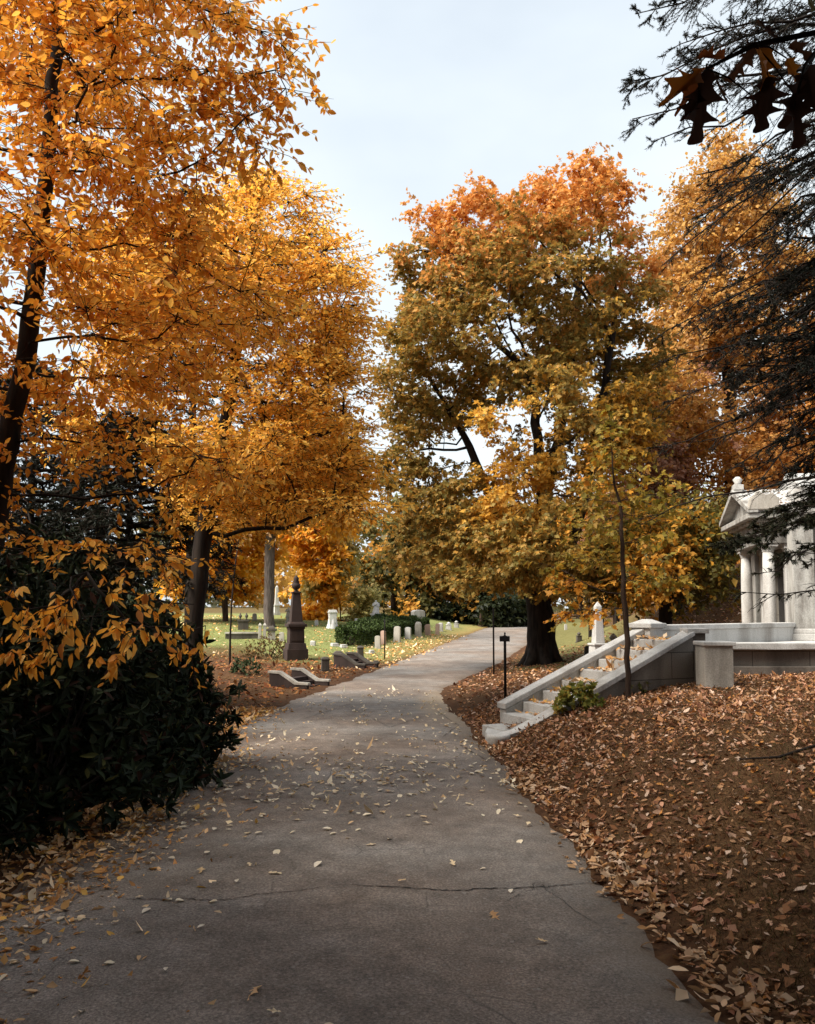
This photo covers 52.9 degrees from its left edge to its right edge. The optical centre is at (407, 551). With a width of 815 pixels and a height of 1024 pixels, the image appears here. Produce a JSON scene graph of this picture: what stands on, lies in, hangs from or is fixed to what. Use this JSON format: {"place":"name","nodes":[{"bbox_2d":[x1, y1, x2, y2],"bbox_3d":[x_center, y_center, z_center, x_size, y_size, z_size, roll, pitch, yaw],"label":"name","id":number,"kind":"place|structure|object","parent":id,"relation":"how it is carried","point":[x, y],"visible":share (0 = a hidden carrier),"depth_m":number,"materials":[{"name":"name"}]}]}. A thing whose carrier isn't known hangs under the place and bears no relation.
{"place":"outdoors","nodes":[
{"label":"outdoors","id":0,"kind":"place"},
{"bbox_2d":[8,458,82,572],"bbox_3d":[-8.939,-0.375,16.071,4.783,6.020,4.526,-2,-5,31],"label":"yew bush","id":1,"kind":"object","parent":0,"point":[36,498],"depth_m":16.31,"materials":[{"name":"green plant"}]},
{"bbox_2d":[0,613,724,1023],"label":"road","id":2,"kind":"structure","parent":0,"point":[344,947],"depth_m":4.65,"materials":[{"name":"grey asphalt"}]},
{"bbox_2d":[144,885,326,900],"bbox_3d":[-1.065,2.005,4.769,1.234,0.010,0.148,1,-4,-10],"label":"road crack","id":3,"kind":"object","parent":2,"relation":"on","point":[233,898],"visible":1,"depth_m":4.74,"materials":[{"name":"black asphalt"}]},
{"bbox_2d":[247,985,261,999],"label":"fallen leaf","id":4,"kind":"object","parent":2,"relation":"on","point":[255,990],"visible":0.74,"depth_m":3.56,"materials":[{"name":"brown plant"}]},
{"bbox_2d":[267,1008,280,1012],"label":"fallen leaf","id":5,"kind":"object","parent":2,"relation":"on","point":[273,1010],"visible":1,"depth_m":3.38,"materials":[{"name":"beige plant"}]},
{"bbox_2d":[355,882,587,890],"bbox_3d":[0.361,2.032,4.962,1.658,0.038,0.177,0,-4,-6],"label":"road crack","id":6,"kind":"object","parent":2,"relation":"on","point":[463,889],"visible":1,"depth_m":4.93,"materials":[{"name":"black asphalt"}]},
{"bbox_2d":[489,910,498,918],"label":"fallen leaf","id":7,"kind":"object","parent":2,"relation":"on","point":[492,913],"visible":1,"depth_m":4.49,"materials":[{"name":"brown plant"}]},
{"bbox_2d":[507,882,598,924],"bbox_3d":[0.910,2.011,4.695,0.610,0.014,0.479,-2,-5,32],"label":"road crack","id":8,"kind":"object","parent":2,"relation":"on","point":[553,894],"visible":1,"depth_m":4.77,"materials":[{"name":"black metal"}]},
{"bbox_2d":[0,563,814,1023],"bbox_3d":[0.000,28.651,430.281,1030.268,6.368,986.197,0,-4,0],"label":"ground","id":9,"kind":"structure","parent":0,"point":[664,951],"depth_m":6.18,"materials":[{"name":"brown plant"}]},
{"bbox_2d":[0,673,72,859],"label":"rhododendron bush","id":10,"kind":"object","parent":9,"relation":"on","point":[11,743],"visible":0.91,"depth_m":5.73,"materials":[{"name":"green plant"}]},
{"bbox_2d":[0,491,77,701],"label":"hemlock tree","id":11,"kind":"object","parent":9,"relation":"on","point":[29,506],"visible":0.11,"depth_m":11.51,"materials":[{"name":"green plant"}]},
{"bbox_2d":[0,552,141,788],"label":"rhododendron bush","id":12,"kind":"object","parent":9,"relation":"on","point":[41,576],"visible":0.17,"depth_m":8.43,"materials":[{"name":"green plant"}]},
{"bbox_2d":[0,517,179,707],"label":"yew bush","id":13,"kind":"object","parent":9,"relation":"on","point":[65,534],"visible":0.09,"depth_m":11.87,"materials":[{"name":"green plant"}]},
{"bbox_2d":[5,462,187,634],"bbox_3d":[-6.346,0.302,15.459,4.550,4.761,3.489,0,-4,0],"label":"yew bush","id":14,"kind":"object","parent":9,"relation":"on","point":[150,588],"visible":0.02,"depth_m":15.64,"materials":[{"name":"green plant"}]},
{"bbox_2d":[0,547,209,839],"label":"rhododendron bush","id":15,"kind":"object","parent":9,"relation":"on","point":[136,783],"visible":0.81,"depth_m":6.51,"materials":[{"name":"green plant"}]},
{"bbox_2d":[0,570,209,788],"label":"beech sapling","id":16,"kind":"object","parent":9,"relation":"on","point":[67,616],"visible":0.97,"depth_m":5.75,"materials":[{"name":"orange plant"}]},
{"bbox_2d":[0,358,227,702],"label":"hemlock tree","id":17,"kind":"object","parent":9,"relation":"on","point":[33,481],"visible":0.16,"depth_m":14.04,"materials":[{"name":"green plant"}]},
{"bbox_2d":[23,584,223,731],"bbox_3d":[-3.680,1.458,10.511,2.514,2.108,2.773,0,-4,0],"label":"rhododendron bush","id":18,"kind":"object","parent":9,"relation":"on","point":[130,598],"visible":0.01,"depth_m":10.78,"materials":[{"name":"green plant"}]},
{"bbox_2d":[17,410,249,605],"bbox_3d":[-4.640,0.184,12.886,4.153,5.078,3.899,2,-4,-25],"label":"hemlock tree","id":19,"kind":"object","parent":9,"relation":"on","point":[108,518],"visible":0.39,"depth_m":12.64,"materials":[{"name":"green plant"}]},
{"bbox_2d":[23,594,249,795],"bbox_3d":[-2.743,1.415,8.420,2.216,1.985,2.498,0,-4,0],"label":"rhododendron bush","id":20,"kind":"object","parent":9,"relation":"on","point":[203,744],"visible":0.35,"depth_m":8.30,"materials":[{"name":"green plant"}]},
{"bbox_2d":[0,0,335,614],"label":"beech tree","id":21,"kind":"object","parent":9,"relation":"on","point":[51,84],"visible":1,"depth_m":6.95,"materials":[{"name":"orange plant"}]},
{"bbox_2d":[97,188,324,635],"bbox_3d":[-4.893,-2.820,19.425,5.870,11.878,6.040,0,-4,0],"label":"tree","id":22,"kind":"object","parent":9,"relation":"on","point":[241,423],"visible":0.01,"depth_m":19.20,"materials":[{"name":"plant"}]},
{"bbox_2d":[153,512,292,621],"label":"broadleaf tree","id":23,"kind":"object","parent":9,"relation":"on","point":[250,567],"visible":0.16,"depth_m":42.93,"materials":[{"name":"brown plant"}]},
{"bbox_2d":[23,134,434,677],"bbox_3d":[-2.714,-1.853,12.518,6.141,9.442,5.768,0,-4,0],"label":"beech tree","id":24,"kind":"object","parent":9,"relation":"on","point":[333,364],"visible":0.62,"depth_m":11.57,"materials":[{"name":"orange plant"}]},
{"bbox_2d":[225,632,257,638],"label":"lot wall","id":25,"kind":"structure","parent":9,"relation":"on","point":[245,635],"depth_m":34.07,"materials":[{"name":"stone"}]},
{"bbox_2d":[237,613,248,629],"bbox_3d":[-7.717,3.274,38.526,0.547,0.821,0.376,1,-4,-9],"label":"tomb","id":26,"kind":"object","parent":9,"relation":"on","point":[243,624],"visible":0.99,"depth_m":38.37,"materials":[{"name":"stone"}]},
{"bbox_2d":[228,656,262,675],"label":"shrub","id":27,"kind":"object","parent":9,"relation":"on","point":[236,667],"visible":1,"depth_m":20.30,"materials":[{"name":"green plant"}]},
{"bbox_2d":[252,613,257,620],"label":"headstone","id":28,"kind":"object","parent":9,"relation":"on","point":[254,616],"visible":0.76,"depth_m":45.47,"materials":[{"name":"stone"}]},
{"bbox_2d":[225,492,293,664],"bbox_3d":[-4.874,0.768,24.116,2.202,5.435,2.828,-4,-5,43],"label":"young tree","id":29,"kind":"object","parent":9,"relation":"on","point":[250,539],"visible":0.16,"depth_m":23.92,"materials":[{"name":"brown plant"}]},
{"bbox_2d":[258,623,261,638],"bbox_3d":[-6.136,3.310,34.092,0.152,0.697,0.152,0,-4,-6],"label":"gatepost","id":30,"kind":"object","parent":9,"relation":"on","point":[260,629],"visible":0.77,"depth_m":34.04,"materials":[{"name":"stone"}]},
{"bbox_2d":[241,632,285,658],"bbox_3d":[-4.484,3.071,26.498,1.866,0.970,1.316,0,-4,0],"label":"shrub","id":31,"kind":"object","parent":9,"relation":"on","point":[279,652],"visible":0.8,"depth_m":26.43,"materials":[{"name":"green plant"}]},
{"bbox_2d":[263,623,266,638],"bbox_3d":[-5.950,3.316,34.152,0.152,0.698,0.152,0,-4,-6],"label":"gatepost","id":32,"kind":"object","parent":9,"relation":"on","point":[264,629],"visible":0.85,"depth_m":34.09,"materials":[{"name":"stone"}]},
{"bbox_2d":[266,626,276,639],"bbox_3d":[-5.636,3.375,33.987,0.423,0.604,0.362,1,-4,-9],"label":"tomb","id":33,"kind":"object","parent":9,"relation":"on","point":[272,629],"visible":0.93,"depth_m":33.84,"materials":[{"name":"stone"}]},
{"bbox_2d":[274,586,280,614],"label":"obelisk","id":34,"kind":"object","parent":9,"relation":"on","point":[276,608],"visible":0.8,"depth_m":57.09,"materials":[{"name":"stone"}]},
{"bbox_2d":[279,632,283,640],"bbox_3d":[-5.191,3.563,33.798,0.274,0.510,0.179,-2,-5,1],"label":"headstone","id":35,"kind":"object","parent":9,"relation":"on","point":[281,635],"visible":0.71,"depth_m":33.76,"materials":[{"name":"stone"}]},
{"bbox_2d":[285,607,289,622],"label":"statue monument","id":36,"kind":"object","parent":9,"relation":"on","point":[287,614],"visible":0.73,"depth_m":44.52,"materials":[{"name":"stone"}]},
{"bbox_2d":[283,575,307,660],"bbox_3d":[-3.542,2.086,25.998,0.673,2.700,0.673,1,-4,-20],"label":"urn monument","id":37,"kind":"object","parent":9,"relation":"on","point":[295,648],"visible":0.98,"depth_m":25.76,"materials":[{"name":"brown stone"}]},
{"bbox_2d":[216,412,375,626],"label":"broadleaf tree","id":38,"kind":"object","parent":9,"relation":"on","point":[268,606],"visible":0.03,"depth_m":40.75,"materials":[{"name":"orange plant"}]},
{"bbox_2d":[268,668,330,689],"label":"garden steps","id":39,"kind":"structure","parent":9,"relation":"on","point":[302,678],"depth_m":17.67,"materials":[{"name":"stone"}]},
{"bbox_2d":[277,513,361,620],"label":"broadleaf tree","id":40,"kind":"object","parent":9,"relation":"on","point":[303,561],"visible":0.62,"depth_m":48.20,"materials":[{"name":"brown plant"}]},
{"bbox_2d":[321,657,329,671],"bbox_3d":[-2.215,3.092,22.058,0.243,0.533,0.243,1,-4,-11],"label":"stone post","id":41,"kind":"object","parent":9,"relation":"on","point":[324,663],"visible":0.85,"depth_m":21.96,"materials":[{"name":"stone"}]},
{"bbox_2d":[18,495,636,613],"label":"woods","id":42,"kind":"object","parent":9,"relation":"on","point":[283,584],"visible":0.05,"depth_m":112.03,"materials":[{"name":"orange plant"}]},
{"bbox_2d":[326,610,337,628],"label":"pedestal monument","id":43,"kind":"object","parent":9,"relation":"on","point":[332,620],"visible":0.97,"depth_m":40.35,"materials":[{"name":"white stone"}]},
{"bbox_2d":[330,643,338,646],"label":"grave slab","id":44,"kind":"structure","parent":9,"relation":"on","point":[335,644],"depth_m":32.25,"materials":[{"name":"stone"}]},
{"bbox_2d":[289,536,391,620],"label":"broadleaf tree","id":45,"kind":"object","parent":9,"relation":"on","point":[366,596],"visible":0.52,"depth_m":48.64,"materials":[{"name":"brown plant"}]},
{"bbox_2d":[332,652,379,668],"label":"garden steps","id":46,"kind":"structure","parent":9,"relation":"on","point":[352,659],"depth_m":23.33,"materials":[{"name":"stone"}]},
{"bbox_2d":[357,646,363,656],"bbox_3d":[-1.591,3.454,27.666,0.235,0.568,0.234,1,-4,-11],"label":"stone post","id":47,"kind":"object","parent":9,"relation":"on","point":[360,650],"visible":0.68,"depth_m":27.58,"materials":[{"name":"stone"}]},
{"bbox_2d":[347,613,396,634],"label":"yew hedge","id":48,"kind":"object","parent":9,"relation":"on","point":[376,617],"visible":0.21,"depth_m":40.54,"materials":[{"name":"green plant"}]},
{"bbox_2d":[370,600,379,615],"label":"statue monument","id":49,"kind":"object","parent":9,"relation":"on","point":[376,604],"visible":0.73,"depth_m":44.48,"materials":[{"name":"white stone"}]},
{"bbox_2d":[375,636,381,648],"bbox_3d":[-1.160,3.573,31.875,0.276,0.631,0.181,-2,-6,10],"label":"headstone","id":50,"kind":"object","parent":9,"relation":"on","point":[377,642],"visible":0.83,"depth_m":31.83,"materials":[{"name":"stone"}]},
{"bbox_2d":[334,615,429,645],"bbox_3d":[-0.794,3.749,40.083,1.283,1.309,15.663,-1,-4,12],"label":"yew hedge","id":51,"kind":"object","parent":9,"relation":"on","point":[364,633],"visible":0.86,"depth_m":35.68,"materials":[{"name":"green plant"}]},
{"bbox_2d":[381,631,386,644],"bbox_3d":[-1.015,3.682,34.522,0.279,0.732,0.183,-5,-8,23],"label":"headstone","id":52,"kind":"object","parent":9,"relation":"on","point":[382,637],"visible":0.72,"depth_m":34.48,"materials":[{"name":"pink stone"}]},
{"bbox_2d":[384,620,385,658],"bbox_3d":[-0.760,2.969,27.320,0.050,1.408,0.050,-1,-4,14],"label":"marker post","id":53,"kind":"object","parent":9,"relation":"on","point":[384,637],"visible":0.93,"depth_m":27.31,"materials":[{"name":"black metal"}]},
{"bbox_2d":[394,626,400,642],"bbox_3d":[-0.463,3.774,36.793,0.383,0.869,0.250,0,-6,20],"label":"headstone","id":54,"kind":"object","parent":9,"relation":"on","point":[397,633],"visible":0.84,"depth_m":36.74,"materials":[{"name":"stone"}]},
{"bbox_2d":[348,518,458,617],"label":"broadleaf tree","id":55,"kind":"object","parent":9,"relation":"on","point":[391,588],"visible":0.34,"depth_m":61.74,"materials":[{"name":"brown plant"}]},
{"bbox_2d":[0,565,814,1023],"bbox_3d":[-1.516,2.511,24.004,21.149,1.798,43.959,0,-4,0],"label":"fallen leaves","id":56,"kind":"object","parent":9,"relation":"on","point":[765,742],"depth_m":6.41,"materials":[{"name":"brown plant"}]},
{"bbox_2d":[405,627,410,639],"bbox_3d":[0.022,4.014,39.862,0.369,0.716,0.241,-1,-6,22],"label":"headstone","id":57,"kind":"object","parent":9,"relation":"on","point":[407,632],"visible":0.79,"depth_m":39.80,"materials":[{"name":"stone"}]},
{"bbox_2d":[353,476,467,606],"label":"broadleaf tree","id":58,"kind":"object","parent":9,"relation":"on","point":[374,529],"visible":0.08,"depth_m":84.11,"materials":[{"name":"brown plant"}]},
{"bbox_2d":[411,610,424,617],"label":"block monument","id":59,"kind":"object","parent":9,"relation":"on","point":[418,613],"visible":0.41,"depth_m":52.38,"materials":[{"name":"stone"}]},
{"bbox_2d":[415,622,421,636],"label":"headstone","id":60,"kind":"object","parent":9,"relation":"on","point":[418,629],"visible":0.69,"depth_m":41.87,"materials":[{"name":"stone"}]},
{"bbox_2d":[425,624,430,635],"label":"headstone","id":61,"kind":"object","parent":9,"relation":"on","point":[427,630],"visible":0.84,"depth_m":43.69,"materials":[{"name":"brown stone"}]},
{"bbox_2d":[435,623,439,634],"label":"headstone","id":62,"kind":"object","parent":9,"relation":"on","point":[437,627],"visible":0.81,"depth_m":45.35,"materials":[{"name":"pink stone"}]},
{"bbox_2d":[446,622,451,629],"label":"headstone","id":63,"kind":"object","parent":9,"relation":"on","point":[448,626],"visible":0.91,"depth_m":51.32,"materials":[{"name":"white stone"}]},
{"bbox_2d":[454,621,458,627],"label":"headstone","id":64,"kind":"object","parent":9,"relation":"on","point":[456,624],"visible":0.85,"depth_m":54.66,"materials":[{"name":"stone"}]},
{"bbox_2d":[400,498,518,623],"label":"broadleaf tree","id":65,"kind":"object","parent":9,"relation":"on","point":[447,588],"visible":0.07,"depth_m":64.04,"materials":[{"name":"plant"}]},
{"bbox_2d":[430,575,526,627],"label":"yew hedge","id":66,"kind":"object","parent":9,"relation":"on","point":[509,612],"visible":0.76,"depth_m":58.96,"materials":[{"name":"green plant"}]},
{"bbox_2d":[492,608,494,674],"bbox_3d":[2.133,2.267,20.311,0.050,1.764,0.050,-1,-4,14],"label":"marker post","id":67,"kind":"object","parent":9,"relation":"on","point":[493,643],"visible":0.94,"depth_m":20.29,"materials":[{"name":"black metal"}]},
{"bbox_2d":[500,632,509,697],"bbox_3d":[1.543,1.852,12.956,0.162,1.164,0.055,-1,-4,14],"label":"sign post","id":68,"kind":"object","parent":9,"relation":"on","point":[504,638],"visible":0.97,"depth_m":12.95,"materials":[{"name":"black metal"}]},
{"bbox_2d":[363,141,687,666],"bbox_3d":[3.088,-4.047,23.078,8.374,14.921,8.457,-3,-5,38],"label":"maple tree","id":69,"kind":"object","parent":9,"relation":"on","point":[492,255],"visible":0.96,"depth_m":21.71,"materials":[{"name":"orange plant"}]},
{"bbox_2d":[503,507,568,600],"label":"broadleaf tree","id":70,"kind":"object","parent":9,"relation":"on","point":[556,542],"depth_m":88.13,"materials":[{"name":"brown plant"}]},
{"bbox_2d":[551,680,605,714],"bbox_3d":[2.154,1.873,10.329,0.729,0.509,0.601,0,-4,0],"label":"shrub","id":71,"kind":"object","parent":9,"relation":"on","point":[580,691],"visible":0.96,"depth_m":10.30,"materials":[{"name":"green plant"}]},
{"bbox_2d":[575,632,581,642],"bbox_3d":[6.801,3.441,32.497,0.263,0.526,0.202,1,-3,-6],"label":"headstone","id":72,"kind":"object","parent":9,"relation":"on","point":[578,637],"visible":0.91,"depth_m":32.42,"materials":[{"name":"stone"}]},
{"bbox_2d":[519,496,651,618],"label":"broadleaf tree","id":73,"kind":"object","parent":9,"relation":"on","point":[580,605],"depth_m":74.51,"materials":[{"name":"brown plant"}]},
{"bbox_2d":[584,646,588,654],"bbox_3d":[5.096,2.911,23.237,0.215,0.501,0.141,4,-5,-6],"label":"headstone","id":74,"kind":"object","parent":9,"relation":"on","point":[586,649],"visible":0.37,"depth_m":23.21,"materials":[{"name":"stone"}]},
{"bbox_2d":[482,628,694,746],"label":"stone staircase","id":75,"kind":"structure","parent":9,"relation":"on","point":[662,662],"depth_m":11.29,"materials":[{"name":"stone"}]},
{"bbox_2d":[556,502,635,624],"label":"broadleaf tree","id":76,"kind":"object","parent":9,"relation":"on","point":[558,524],"visible":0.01,"depth_m":47.70,"materials":[{"name":"brown plant"}]},
{"bbox_2d":[587,602,606,652],"bbox_3d":[4.360,1.996,18.747,0.484,1.717,0.484,1,-4,-13],"label":"obelisk","id":77,"kind":"object","parent":9,"relation":"on","point":[598,640],"visible":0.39,"depth_m":18.67,"materials":[{"name":"stone"}]},
{"bbox_2d":[576,593,617,636],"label":"young tree","id":78,"kind":"object","parent":9,"relation":"on","point":[590,631],"visible":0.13,"depth_m":32.84,"materials":[{"name":"orange plant"}]},
{"bbox_2d":[593,583,617,623],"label":"young tree","id":79,"kind":"object","parent":9,"relation":"on","point":[616,619],"visible":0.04,"depth_m":37.84,"materials":[{"name":"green plant"}]},
{"bbox_2d":[519,400,702,699],"bbox_3d":[2.592,0.029,10.901,2.263,4.007,1.654,0,-4,0],"label":"maple sapling","id":80,"kind":"object","parent":9,"relation":"on","point":[639,502],"visible":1,"depth_m":10.69,"materials":[{"name":"green plant"}]},
{"bbox_2d":[607,633,616,642],"bbox_3d":[5.535,2.607,22.054,0.331,0.836,0.255,4,-8,-9],"label":"headstone","id":81,"kind":"object","parent":9,"relation":"on","point":[613,636],"visible":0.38,"depth_m":22.04,"materials":[{"name":"stone"}]},
{"bbox_2d":[584,679,650,693],"bbox_3d":[2.817,1.871,11.107,0.990,0.394,0.549,0,-4,0],"label":"shrub","id":82,"kind":"object","parent":9,"relation":"on","point":[639,685],"visible":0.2,"depth_m":11.04,"materials":[{"name":"brown plant"}]},
{"bbox_2d":[563,480,740,629],"bbox_3d":[6.490,0.504,20.972,5.404,4.905,5.204,0,-4,0],"label":"maple tree","id":83,"kind":"object","parent":9,"relation":"on","point":[710,570],"visible":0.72,"depth_m":19.90,"materials":[{"name":"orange plant"}]},
{"bbox_2d":[566,344,795,614],"bbox_3d":[9.682,-2.293,27.450,9.149,9.587,7.098,0,-4,0],"label":"maple tree","id":84,"kind":"object","parent":9,"relation":"on","point":[679,465],"visible":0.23,"depth_m":25.81,"materials":[{"name":"orange plant"}]},
{"bbox_2d":[617,0,814,612],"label":"hemlock tree","id":85,"kind":"object","parent":9,"relation":"on","point":[794,277],"visible":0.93,"depth_m":6.85,"materials":[{"name":"green plant"}]},
{"bbox_2d":[627,112,814,573],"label":"maple tree","id":86,"kind":"object","parent":9,"relation":"on","point":[679,215],"visible":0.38,"depth_m":29.50,"materials":[{"name":"orange plant"}]},
{"bbox_2d":[629,619,814,688],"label":"terrace wall","id":87,"kind":"structure","parent":9,"relation":"on","point":[723,653],"depth_m":12.12,"materials":[{"name":"stone"}]},
{"bbox_2d":[719,473,814,640],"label":"mausoleum","id":88,"kind":"structure","parent":87,"relation":"on","point":[737,516],"depth_m":15.57,"materials":[{"name":"stone"}]},
{"bbox_2d":[777,554,784,621],"bbox_3d":[7.613,0.864,16.508,0.058,1.680,0.900,-1,-4,11],"label":"door","id":89,"kind":"structure","parent":88,"relation":"in","point":[780,580],"depth_m":16.71,"materials":[{"name":"black metal"}]},
{"bbox_2d":[658,0,814,149],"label":"oak tree","id":90,"kind":"object","parent":9,"relation":"on","point":[697,90],"visible":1,"depth_m":1.85,"materials":[{"name":"brown plant"}]},
{"bbox_2d":[696,284,814,498],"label":"maple tree","id":91,"kind":"object","parent":9,"relation":"on","point":[762,434],"visible":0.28,"depth_m":24.07,"materials":[{"name":"orange plant"}]},
{"bbox_2d":[739,744,814,759],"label":"fallen branch","id":92,"kind":"object","parent":9,"relation":"on","point":[789,753],"visible":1,"depth_m":6.63,"materials":[{"name":"brown wood"}]},
{"bbox_2d":[0,0,814,607],"label":"sky","id":93,"kind":"structure","parent":0,"point":[423,94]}
]}

